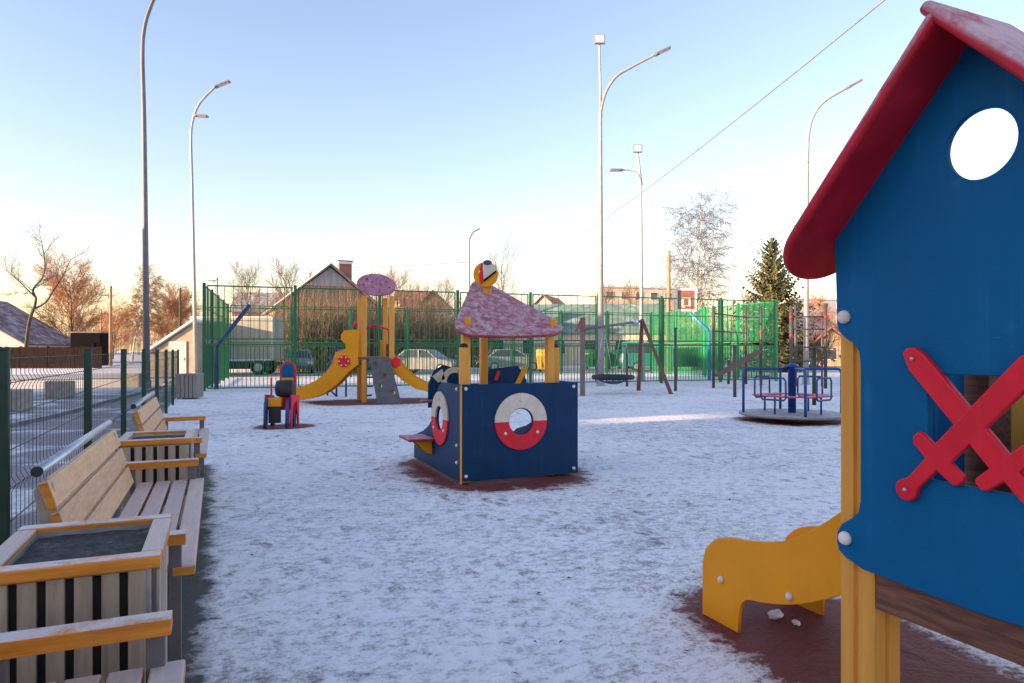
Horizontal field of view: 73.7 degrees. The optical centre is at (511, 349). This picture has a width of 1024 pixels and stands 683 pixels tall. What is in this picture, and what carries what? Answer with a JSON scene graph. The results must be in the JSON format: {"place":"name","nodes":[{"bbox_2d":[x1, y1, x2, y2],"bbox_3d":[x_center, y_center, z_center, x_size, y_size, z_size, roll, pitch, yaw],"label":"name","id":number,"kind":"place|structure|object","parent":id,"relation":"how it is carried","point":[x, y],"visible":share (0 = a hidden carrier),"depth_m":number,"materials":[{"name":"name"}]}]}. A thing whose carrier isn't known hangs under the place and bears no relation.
{"place":"outdoors","nodes":[
{"label":"outdoors","id":0,"kind":"place"},
{"bbox_2d":[0,301,69,346],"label":"house","id":1,"kind":"structure","parent":0,"point":[13,321],"depth_m":72.34,"materials":[{"name":"grey"}]},
{"bbox_2d":[10,378,174,388],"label":"path","id":2,"kind":"structure","parent":0,"point":[117,384],"depth_m":28.46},
{"bbox_2d":[229,292,286,315],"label":"house","id":3,"kind":"structure","parent":0,"point":[264,300],"depth_m":103.12,"materials":[{"name":"brown"}]},
{"bbox_2d":[261,260,381,368],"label":"house","id":4,"kind":"structure","parent":0,"point":[339,274],"depth_m":50.93,"materials":[{"name":"brown"}]},
{"bbox_2d":[296,274,428,403],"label":"slide tower","id":5,"kind":"structure","parent":0,"point":[350,358],"depth_m":18.16,"materials":[{"name":"yellow wood"}]},
{"bbox_2d":[10,366,840,380],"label":"road","id":6,"kind":"structure","parent":0,"point":[116,375],"depth_m":38.92,"materials":[{"name":"grey asphalt"}]},
{"bbox_2d":[150,319,216,376],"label":"garage","id":7,"kind":"structure","parent":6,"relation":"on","point":[180,339],"depth_m":35.40,"materials":[{"name":"paint"}]},
{"bbox_2d":[169,341,186,375],"bbox_3d":[-17.312,0.450,35.356,0.900,1.800,0.090,0,0,0],"label":"door","id":8,"kind":"structure","parent":7,"relation":"in","point":[181,346],"depth_m":35.34,"materials":[{"name":"metal"}]},
{"bbox_2d":[171,316,283,374],"bbox_3d":[-16.546,-0.250,39.465,6.200,3.300,2.321,0,0,-2],"label":"box truck","id":9,"kind":"object","parent":6,"relation":"on","point":[259,328],"visible":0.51,"depth_m":38.41,"materials":[{"name":"white metal"}]},
{"bbox_2d":[285,349,313,372],"bbox_3d":[-13.098,0.675,42.000,1.740,1.450,4.300,0,0,-18],"label":"parked car","id":10,"kind":"object","parent":6,"relation":"on","point":[312,364],"visible":0.39,"depth_m":40.76,"materials":[{"name":"white paint"}]},
{"bbox_2d":[397,349,453,372],"bbox_3d":[-5.040,0.675,40.500,4.300,1.450,1.740,0,0,20],"label":"parked car","id":11,"kind":"object","parent":6,"relation":"on","point":[433,359],"visible":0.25,"depth_m":39.76,"materials":[{"name":"white paint"}]},
{"bbox_2d":[488,349,537,369],"bbox_3d":[0.000,0.675,46.000,4.300,1.450,1.740,0,0,-8],"label":"parked car","id":12,"kind":"object","parent":6,"relation":"on","point":[504,357],"visible":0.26,"depth_m":45.17,"materials":[{"name":"grey paint"}]},
{"bbox_2d":[536,349,544,371],"bbox_3d":[2.190,0.681,44.000,1.300,1.438,1.060,0,0,0],"label":"waste container","id":13,"kind":"object","parent":6,"relation":"on","point":[538,354],"visible":0.33,"depth_m":43.55,"materials":[{"name":"yellow plastic"}]},
{"bbox_2d":[585,349,596,368],"bbox_3d":[5.856,0.681,50.000,1.300,1.438,1.060,0,0,0],"label":"waste container","id":14,"kind":"object","parent":6,"relation":"on","point":[590,357],"visible":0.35,"depth_m":49.55,"materials":[{"name":"green plastic"}]},
{"bbox_2d":[604,349,620,368],"bbox_3d":[7.542,0.681,50.500,1.300,1.438,1.060,0,0,0],"label":"waste container","id":15,"kind":"object","parent":6,"relation":"on","point":[613,358],"visible":0.47,"depth_m":50.06,"materials":[{"name":"green plastic"}]},
{"bbox_2d":[619,342,672,370],"bbox_3d":[9.631,0.425,46.000,4.660,1.950,1.740,0,0,5],"label":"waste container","id":16,"kind":"object","parent":6,"relation":"on","point":[646,356],"visible":0.21,"depth_m":45.29,"materials":[{"name":"paint"}]},
{"bbox_2d":[0,0,1023,350],"label":"sky","id":17,"kind":"structure","parent":0,"point":[364,133],"materials":[{"name":"blue"}]},
{"bbox_2d":[10,351,1023,682],"bbox_3d":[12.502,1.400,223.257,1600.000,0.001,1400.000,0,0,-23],"label":"ground","id":18,"kind":"structure","parent":0,"point":[448,585],"depth_m":5.02,"materials":[{"name":"white snow"}]},
{"bbox_2d":[10,389,31,411],"bbox_3d":[-11.475,1.150,15.675,0.660,0.500,0.450,0,0,-8],"label":"concrete block","id":19,"kind":"object","parent":18,"relation":"on","point":[28,398],"depth_m":15.51,"materials":[{"name":"grey concrete"}]},
{"bbox_2d":[0,221,90,346],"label":"bare tree","id":20,"kind":"object","parent":18,"relation":"on","point":[27,334],"visible":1,"depth_m":54.93,"materials":[{"name":"brown plant"}]},
{"bbox_2d":[0,346,102,367],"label":"plank fence","id":21,"kind":"object","parent":18,"relation":"on","point":[53,362],"visible":0.72,"depth_m":52.10,"materials":[{"name":"brown wood"}]},
{"bbox_2d":[44,380,74,398],"bbox_3d":[-13.183,1.150,19.921,0.660,0.500,0.450,0,0,14],"label":"concrete block","id":22,"kind":"object","parent":18,"relation":"on","point":[53,389],"depth_m":19.72,"materials":[{"name":"grey concrete"}]},
{"bbox_2d":[22,246,122,336],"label":"bare tree","id":23,"kind":"object","parent":18,"relation":"on","point":[64,293],"visible":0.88,"depth_m":79.15,"materials":[{"name":"brown plant"}]},
{"bbox_2d":[0,513,171,682],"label":"planter box","id":24,"kind":"object","parent":18,"relation":"on","point":[54,574],"visible":0.88,"depth_m":2.07,"materials":[{"name":"wood"}]},
{"bbox_2d":[10,386,161,427],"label":"kerb","id":25,"kind":"structure","parent":18,"relation":"on","point":[49,416],"depth_m":14.32,"materials":[{"name":"grey concrete"}]},
{"bbox_2d":[0,348,178,545],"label":"fence","id":26,"kind":"object","parent":18,"relation":"on","point":[162,372],"visible":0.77,"depth_m":5.71,"materials":[{"name":"green metal"}]},
{"bbox_2d":[69,331,113,365],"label":"dark shed","id":27,"kind":"structure","parent":18,"relation":"on","point":[89,339],"depth_m":60.84,"materials":[{"name":"brown wood"}]},
{"bbox_2d":[81,343,93,346],"bbox_3d":[-37.756,0.350,60.753,1.100,2.000,0.090,0,0,-8],"label":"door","id":28,"kind":"structure","parent":27,"relation":"in","point":[82,344],"depth_m":60.74,"materials":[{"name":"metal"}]},
{"bbox_2d":[0,610,185,682],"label":"park bench","id":29,"kind":"object","parent":18,"relation":"on","point":[154,629],"visible":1,"depth_m":1.84,"materials":[{"name":"wood"}]},
{"bbox_2d":[109,286,112,365],"bbox_3d":[-35.241,-2.112,59.991,0.314,7.023,0.321,0,0,-23],"label":"utility pole","id":30,"kind":"object","parent":18,"relation":"on","point":[110,321],"visible":0.97,"depth_m":59.90,"materials":[{"name":"brown wood"}]},
{"bbox_2d":[86,297,141,358],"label":"bare tree","id":31,"kind":"object","parent":18,"relation":"on","point":[105,322],"visible":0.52,"depth_m":104.78,"materials":[{"name":"brown plant"}]},
{"bbox_2d":[30,419,203,661],"bbox_3d":[-1.981,0.924,3.649,0.579,0.952,2.125,0,0,-23],"label":"park bench","id":32,"kind":"object","parent":18,"relation":"on","point":[105,488],"visible":0.68,"depth_m":3.41,"materials":[{"name":"brown wood"}]},
{"bbox_2d":[128,373,140,386],"bbox_3d":[-14.537,1.150,26.197,0.660,0.500,0.450,0,0,-5],"label":"concrete block","id":33,"kind":"object","parent":18,"relation":"on","point":[129,380],"depth_m":25.98,"materials":[{"name":"grey concrete"}]},
{"bbox_2d":[113,263,167,359],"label":"bare tree","id":34,"kind":"object","parent":18,"relation":"on","point":[134,309],"visible":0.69,"depth_m":84.37,"materials":[{"name":"plant"}]},
{"bbox_2d":[140,0,155,388],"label":"street lamp","id":35,"kind":"object","parent":18,"relation":"on","point":[146,311],"visible":0.81,"depth_m":23.94,"materials":[{"name":"grey metal"}]},
{"bbox_2d":[119,429,194,529],"bbox_3d":[-2.633,1.015,5.083,0.488,0.770,0.588,0,0,-23],"label":"planter box","id":36,"kind":"object","parent":18,"relation":"on","point":[154,445],"visible":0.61,"depth_m":4.86,"materials":[{"name":"wood"}]},
{"bbox_2d":[131,391,208,477],"bbox_3d":[-3.293,0.924,6.687,0.579,0.952,2.125,0,0,-23],"label":"park bench","id":37,"kind":"object","parent":18,"relation":"on","point":[156,420],"visible":0.49,"depth_m":6.50,"materials":[{"name":"brown wood"}]},
{"bbox_2d":[151,282,191,341],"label":"bare tree","id":38,"kind":"object","parent":18,"relation":"on","point":[171,309],"visible":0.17,"depth_m":95.24,"materials":[{"name":"brown plant"}]},
{"bbox_2d":[140,276,206,339],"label":"bare tree","id":39,"kind":"object","parent":18,"relation":"on","point":[172,305],"visible":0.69,"depth_m":83.78,"materials":[{"name":"brown plant"}]},
{"bbox_2d":[179,288,180,326],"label":"utility pole","id":40,"kind":"object","parent":18,"relation":"on","point":[179,307],"visible":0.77,"depth_m":69.92,"materials":[{"name":"brown"}]},
{"bbox_2d":[176,373,203,397],"bbox_3d":[-9.295,1.025,19.715,0.600,0.690,0.590,0,0,-6],"label":"litter bin","id":41,"kind":"object","parent":18,"relation":"on","point":[189,385],"visible":0.99,"depth_m":19.45,"materials":[{"name":"grey metal"}]},
{"bbox_2d":[190,79,230,372],"bbox_3d":[-14.155,-5.618,32.000,1.890,14.039,0.390,0,0,0],"label":"street lamp","id":42,"kind":"object","parent":18,"relation":"on","point":[195,347],"visible":0.94,"depth_m":31.94,"materials":[{"name":"grey metal"}]},
{"bbox_2d":[214,304,251,386],"bbox_3d":[-9.966,-0.126,24.401,1.330,3.059,0.146,0,0,0],"label":"hoop pole","id":43,"kind":"object","parent":18,"relation":"on","point":[216,347],"visible":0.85,"depth_m":24.34,"materials":[{"name":"blue metal"}]},
{"bbox_2d":[221,256,275,315],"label":"bare tree","id":44,"kind":"object","parent":18,"relation":"on","point":[244,278],"visible":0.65,"depth_m":74.39,"materials":[{"name":"brown plant"}]},
{"bbox_2d":[263,361,299,428],"bbox_3d":[-4.214,0.801,12.433,0.516,1.198,0.576,0,0,0],"label":"play engine","id":45,"kind":"object","parent":18,"relation":"on","point":[287,398],"visible":1,"depth_m":12.29,"materials":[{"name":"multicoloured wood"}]},
{"bbox_2d":[263,256,303,303],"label":"bare tree","id":46,"kind":"object","parent":18,"relation":"on","point":[285,277],"visible":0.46,"depth_m":77.01,"materials":[{"name":"brown plant"}]},
{"bbox_2d":[244,296,347,370],"bbox_3d":[-14.261,-1.209,44.726,6.790,5.244,7.277,0,0,0],"label":"bare bush","id":47,"kind":"object","parent":18,"relation":"on","point":[301,335],"visible":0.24,"depth_m":44.16,"materials":[{"name":"brown plant"}]},
{"bbox_2d":[297,269,317,285],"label":"bare tree","id":48,"kind":"object","parent":18,"relation":"on","point":[306,275],"visible":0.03,"depth_m":89.09,"materials":[{"name":"brown plant"}]},
{"bbox_2d":[247,277,399,370],"bbox_3d":[-12.769,-1.782,45.611,9.587,6.389,9.084,0,0,41],"label":"bare bush","id":49,"kind":"object","parent":18,"relation":"on","point":[317,324],"visible":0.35,"depth_m":44.97,"materials":[{"name":"brown plant"}]},
{"bbox_2d":[327,343,346,396],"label":"climbing bars","id":50,"kind":"object","parent":18,"relation":"on","point":[330,360],"visible":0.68,"depth_m":20.51,"materials":[{"name":"blue paint"}]},
{"bbox_2d":[297,286,431,370],"bbox_3d":[-10.510,-1.487,46.565,8.722,5.799,7.068,0,0,-24],"label":"bare bush","id":51,"kind":"object","parent":18,"relation":"on","point":[402,324],"visible":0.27,"depth_m":46.08,"materials":[{"name":"brown plant"}]},
{"bbox_2d":[364,263,401,309],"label":"bare tree","id":52,"kind":"object","parent":18,"relation":"on","point":[391,278],"visible":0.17,"depth_m":75.09,"materials":[{"name":"brown plant"}]},
{"bbox_2d":[22,309,750,354],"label":"wood","id":53,"kind":"object","parent":18,"relation":"on","point":[137,345],"visible":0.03,"depth_m":193.16,"materials":[{"name":"brown plant"}]},
{"bbox_2d":[349,303,442,363],"bbox_3d":[-8.085,-1.067,48.163,7.529,4.962,7.173,0,0,0],"label":"bare bush","id":54,"kind":"object","parent":18,"relation":"on","point":[416,333],"visible":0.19,"depth_m":46.94,"materials":[{"name":"brown plant"}]},
{"bbox_2d":[386,266,417,319],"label":"bare tree","id":55,"kind":"object","parent":18,"relation":"on","point":[403,278],"visible":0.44,"depth_m":82.27,"materials":[{"name":"brown plant"}]},
{"bbox_2d":[394,291,428,309],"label":"house","id":56,"kind":"structure","parent":18,"relation":"on","point":[408,296],"depth_m":103.50,"materials":[{"name":"brown"}]},
{"bbox_2d":[372,293,453,356],"bbox_3d":[-10.187,-1.923,62.306,11.289,6.673,10.059,0,0,0],"label":"bare bush","id":57,"kind":"object","parent":18,"relation":"on","point":[418,308],"visible":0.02,"depth_m":61.46,"materials":[{"name":"brown plant"}]},
{"bbox_2d":[408,279,440,314],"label":"bare tree","id":58,"kind":"object","parent":18,"relation":"on","point":[418,285],"visible":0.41,"depth_m":94.90,"materials":[{"name":"brown plant"}]},
{"bbox_2d":[381,297,474,358],"bbox_3d":[-5.777,-1.359,52.187,9.470,5.544,8.150,0,0,-31],"label":"bare bush","id":59,"kind":"object","parent":18,"relation":"on","point":[440,335],"visible":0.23,"depth_m":50.65,"materials":[{"name":"brown plant"}]},
{"bbox_2d":[417,290,453,347],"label":"house","id":60,"kind":"structure","parent":18,"relation":"on","point":[431,297],"depth_m":96.00,"materials":[{"name":"brown"}]},
{"bbox_2d":[429,277,462,315],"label":"bare tree","id":61,"kind":"object","parent":18,"relation":"on","point":[447,288],"visible":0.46,"depth_m":85.30,"materials":[{"name":"brown plant"}]},
{"bbox_2d":[398,297,497,364],"bbox_3d":[-5.295,-1.752,59.651,11.447,6.330,9.870,0,0,0],"label":"bare bush","id":62,"kind":"object","parent":18,"relation":"on","point":[437,313],"visible":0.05,"depth_m":58.45,"materials":[{"name":"brown plant"}]},
{"bbox_2d":[427,302,503,367],"bbox_3d":[-3.692,-1.262,54.877,8.339,5.351,6.983,0,0,0],"label":"bare bush","id":63,"kind":"object","parent":18,"relation":"on","point":[474,357],"visible":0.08,"depth_m":54.46,"materials":[{"name":"brown plant"}]},
{"bbox_2d":[469,228,479,288],"bbox_3d":[-3.481,-4.834,62.000,1.154,12.469,0.390,0,0,0],"label":"street lamp","id":64,"kind":"object","parent":18,"relation":"on","point":[469,253],"visible":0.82,"depth_m":61.93,"materials":[{"name":"grey metal"}]},
{"bbox_2d":[33,258,464,268],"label":"overhead cable","id":65,"kind":"object","parent":64,"relation":"attached to","point":[225,268],"visible":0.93,"depth_m":68.62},
{"bbox_2d":[399,260,577,484],"bbox_3d":[-0.378,0.178,8.068,1.695,2.435,1.907,0,0,-23],"label":"playhouse","id":66,"kind":"object","parent":18,"relation":"on","point":[475,437],"visible":1,"depth_m":7.44,"materials":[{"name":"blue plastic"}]},
{"bbox_2d":[202,283,777,390],"bbox_3d":[-1.023,-0.440,32.128,23.695,3.680,11.037,0,0,-19],"label":"pitch fence","id":67,"kind":"object","parent":18,"relation":"on","point":[214,316],"visible":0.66,"depth_m":29.13,"materials":[{"name":"green metal"}]},
{"bbox_2d":[193,409,831,673],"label":"leaf litter","id":68,"kind":"object","parent":18,"relation":"on","point":[698,609],"visible":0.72,"depth_m":4.41,"materials":[{"name":"brown plant"}]},
{"bbox_2d":[485,229,541,302],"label":"bare tree","id":69,"kind":"object","parent":18,"relation":"on","point":[501,287],"visible":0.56,"depth_m":73.47,"materials":[{"name":"brown plant"}]},
{"bbox_2d":[589,277,617,303],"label":"bare tree","id":70,"kind":"object","parent":18,"relation":"on","point":[608,291],"visible":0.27,"depth_m":104.14,"materials":[{"name":"brown plant"}]},
{"bbox_2d":[574,317,672,395],"bbox_3d":[3.224,0.189,22.032,3.529,2.508,2.152,0,0,-23],"label":"basket swing","id":71,"kind":"object","parent":18,"relation":"on","point":[612,378],"visible":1,"depth_m":21.71,"materials":[{"name":"metal"}]},
{"bbox_2d":[625,347,628,386],"bbox_3d":[4.411,0.637,26.197,0.120,1.527,0.114,0,0,-23],"label":"marker post","id":72,"kind":"object","parent":18,"relation":"on","point":[626,365],"visible":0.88,"depth_m":26.16,"materials":[{"name":"grey metal"}]},
{"bbox_2d":[610,145,644,380],"bbox_3d":[5.350,-4.025,31.500,1.646,10.850,0.390,0,0,0],"label":"street lamp","id":73,"kind":"object","parent":18,"relation":"on","point":[637,149],"visible":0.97,"depth_m":31.44,"materials":[{"name":"grey metal"}]},
{"bbox_2d":[607,276,648,303],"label":"bare tree","id":74,"kind":"object","parent":18,"relation":"on","point":[626,283],"visible":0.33,"depth_m":113.91,"materials":[{"name":"brown plant"}]},
{"bbox_2d":[594,34,670,385],"bbox_3d":[4.721,-5.472,26.800,2.996,13.744,0.390,0,0,0],"label":"street lamp","id":75,"kind":"object","parent":18,"relation":"on","point":[599,39],"visible":0.94,"depth_m":26.73,"materials":[{"name":"grey metal"}]},
{"bbox_2d":[666,251,671,373],"bbox_3d":[9.196,-2.199,39.991,0.314,7.199,0.321,0,0,-23],"label":"utility pole","id":76,"kind":"object","parent":18,"relation":"on","point":[668,305],"visible":0.8,"depth_m":39.91,"materials":[{"name":"brown wood"}]},
{"bbox_2d":[674,328,676,390],"bbox_3d":[5.583,0.316,23.322,0.120,2.167,0.114,0,0,-23],"label":"marker post","id":77,"kind":"object","parent":18,"relation":"on","point":[675,359],"visible":0.94,"depth_m":23.28,"materials":[{"name":"grey metal"}]},
{"bbox_2d":[675,288,710,378],"bbox_3d":[8.618,-0.770,32.380,1.626,4.338,0.782,0,0,-23],"label":"basketball hoop","id":78,"kind":"object","parent":18,"relation":"on","point":[685,293],"visible":0.86,"depth_m":32.38,"materials":[{"name":"blue metal"}]},
{"bbox_2d":[673,348,717,371],"bbox_3d":[9.886,0.662,36.500,2.600,1.525,0.080,0,0,0],"label":"pitch board","id":79,"kind":"object","parent":18,"relation":"on","point":[684,357],"visible":0.46,"depth_m":36.46,"materials":[{"name":"green plastic"}]},
{"bbox_2d":[650,189,747,343],"bbox_3d":[14.793,-5.618,54.963,7.850,14.159,8.910,0,0,31],"label":"birch tree","id":80,"kind":"object","parent":18,"relation":"on","point":[714,254],"visible":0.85,"depth_m":54.35,"materials":[{"name":"white plant"}]},
{"bbox_2d":[671,311,742,368],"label":"bare bush","id":81,"kind":"object","parent":18,"relation":"on","point":[729,339],"visible":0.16,"depth_m":49.30,"materials":[{"name":"brown plant"}]},
{"bbox_2d":[733,345,736,396],"bbox_3d":[6.637,0.630,20.345,0.120,1.539,0.114,0,0,-23],"label":"marker post","id":82,"kind":"object","parent":18,"relation":"on","point":[734,370],"visible":0.98,"depth_m":20.31,"materials":[{"name":"grey metal"}]},
{"bbox_2d":[712,305,763,387],"bbox_3d":[8.883,-0.227,26.469,1.559,3.253,3.760,0,0,27],"label":"situp frame","id":83,"kind":"object","parent":18,"relation":"on","point":[729,367],"visible":0.93,"depth_m":26.27,"materials":[{"name":"brown metal"}]},
{"bbox_2d":[726,283,757,339],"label":"bare tree","id":84,"kind":"object","parent":18,"relation":"on","point":[745,294],"visible":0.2,"depth_m":74.97,"materials":[{"name":"brown plant"}]},
{"bbox_2d":[767,609,783,618],"bbox_3d":[1.376,1.381,3.578,0.096,0.037,0.074,0,0,-43],"label":"snow lump","id":85,"kind":"object","parent":18,"relation":"on","point":[775,614],"visible":1,"depth_m":3.56,"materials":[{"name":"white snow"}]},
{"bbox_2d":[726,237,840,372],"bbox_3d":[16.771,-2.930,43.590,7.529,8.941,7.468,0,0,-23],"label":"spruce tree","id":86,"kind":"object","parent":18,"relation":"on","point":[772,286],"visible":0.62,"depth_m":43.31,"materials":[{"name":"green plant"}]},
{"bbox_2d":[739,364,840,421],"bbox_3d":[5.555,0.835,13.550,2.010,1.130,2.010,0,0,8],"label":"carousel","id":87,"kind":"object","parent":18,"relation":"on","point":[791,413],"visible":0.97,"depth_m":13.45,"materials":[{"name":"blue paint"}]},
{"bbox_2d":[748,325,840,366],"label":"bare bush","id":88,"kind":"object","parent":18,"relation":"on","point":[817,343],"visible":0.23,"depth_m":47.10,"materials":[{"name":"brown plant"}]},
{"bbox_2d":[792,619,800,625],"bbox_3d":[1.452,1.389,3.489,0.034,0.021,0.063,0,0,-3],"label":"snow lump","id":89,"kind":"object","parent":18,"relation":"on","point":[795,622],"visible":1,"depth_m":3.48,"materials":[{"name":"white snow"}]},
{"bbox_2d":[766,317,838,349],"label":"house","id":90,"kind":"structure","parent":18,"relation":"on","point":[811,322],"depth_m":78.64,"materials":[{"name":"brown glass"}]},
{"bbox_2d":[789,304,827,388],"bbox_3d":[11.113,-0.175,25.481,1.229,3.150,2.846,0,0,27],"label":"bar set","id":91,"kind":"object","parent":18,"relation":"on","point":[824,335],"visible":0.93,"depth_m":24.78,"materials":[{"name":"metal"}]},
{"bbox_2d":[812,347,816,404],"bbox_3d":[7.692,0.662,17.386,0.120,1.476,0.114,0,0,-23],"label":"marker post","id":92,"kind":"object","parent":18,"relation":"on","point":[814,373],"visible":0.91,"depth_m":17.35,"materials":[{"name":"metal"}]},
{"bbox_2d":[800,286,837,326],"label":"bare tree","id":93,"kind":"object","parent":18,"relation":"on","point":[818,300],"visible":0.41,"depth_m":79.31,"materials":[{"name":"brown plant"}]},
{"bbox_2d":[800,327,840,365],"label":"house","id":94,"kind":"structure","parent":18,"relation":"on","point":[836,353],"depth_m":59.50,"materials":[{"name":"brown"}]},
{"bbox_2d":[827,349,836,359],"bbox_3d":[27.849,0.400,59.549,0.960,0.960,0.075,0,0,15],"label":"window","id":95,"kind":"structure","parent":94,"relation":"in","point":[833,354],"depth_m":59.47,"materials":[{"name":"grey glass"}]},
{"bbox_2d":[801,79,862,383],"bbox_3d":[13.085,-4.837,28.000,2.465,12.475,0.390,0,0,0],"label":"street lamp","id":96,"kind":"object","parent":18,"relation":"on","point":[806,324],"visible":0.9,"depth_m":27.94,"materials":[{"name":"grey metal"}]},
{"bbox_2d":[703,0,1023,682],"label":"playhouse","id":97,"kind":"object","parent":18,"relation":"on","point":[908,234],"visible":1,"depth_m":1.86,"materials":[{"name":"blue wood"}]},
{"bbox_2d":[534,295,563,303],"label":"house","id":98,"kind":"structure","parent":0,"point":[549,300],"depth_m":106.39,"materials":[{"name":"white"}]},
{"bbox_2d":[488,303,671,364],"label":"long building","id":99,"kind":"structure","parent":0,"point":[567,309],"depth_m":62.68,"materials":[{"name":"beige"}]},
{"bbox_2d":[492,339,503,350],"bbox_3d":[-1.293,-0.300,62.716,1.160,1.360,0.075,0,0,6],"label":"window","id":100,"kind":"structure","parent":99,"relation":"in","point":[493,339],"depth_m":62.66,"materials":[{"name":"grey glass"}]},
{"bbox_2d":[522,339,534,353],"bbox_3d":[1.484,-0.300,62.425,1.160,1.360,0.075,0,0,6],"label":"window","id":101,"kind":"structure","parent":99,"relation":"in","point":[523,348],"depth_m":62.43,"materials":[{"name":"grey glass"}]},
{"bbox_2d":[585,339,594,348],"bbox_3d":[7.057,-0.300,61.838,1.160,1.360,0.075,0,0,6],"label":"window","id":102,"kind":"structure","parent":99,"relation":"in","point":[585,339],"depth_m":61.80,"materials":[{"name":"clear glass"}]},
{"bbox_2d":[615,339,627,348],"bbox_3d":[9.847,-0.300,61.545,1.160,1.360,0.075,0,0,6],"label":"window","id":103,"kind":"structure","parent":99,"relation":"in","point":[615,339],"depth_m":61.53,"materials":[{"name":"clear glass"}]},
{"bbox_2d":[578,285,703,344],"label":"apartment block","id":104,"kind":"structure","parent":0,"point":[648,291],"depth_m":124.08,"materials":[{"name":"beige"}]},
{"bbox_2d":[650,292,657,299],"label":"window","id":105,"kind":"structure","parent":104,"relation":"in","point":[651,293],"depth_m":124.06,"materials":[{"name":"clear glass"}]},
{"bbox_2d":[530,0,884,258],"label":"overhead cable","id":106,"kind":"object","parent":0,"point":[865,15],"visible":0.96,"depth_m":22.45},
{"bbox_2d":[725,224,795,248],"bbox_3d":[19.825,-9.574,53.502,0.062,3.098,43.313,0,0,7],"label":"overhead cable","id":107,"kind":"object","parent":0,"point":[765,237],"visible":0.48,"depth_m":52.56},
{"bbox_2d":[765,298,837,326],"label":"apartment block","id":108,"kind":"structure","parent":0,"point":[830,302],"depth_m":143.82,"materials":[{"name":"beige brick"}]}
]}

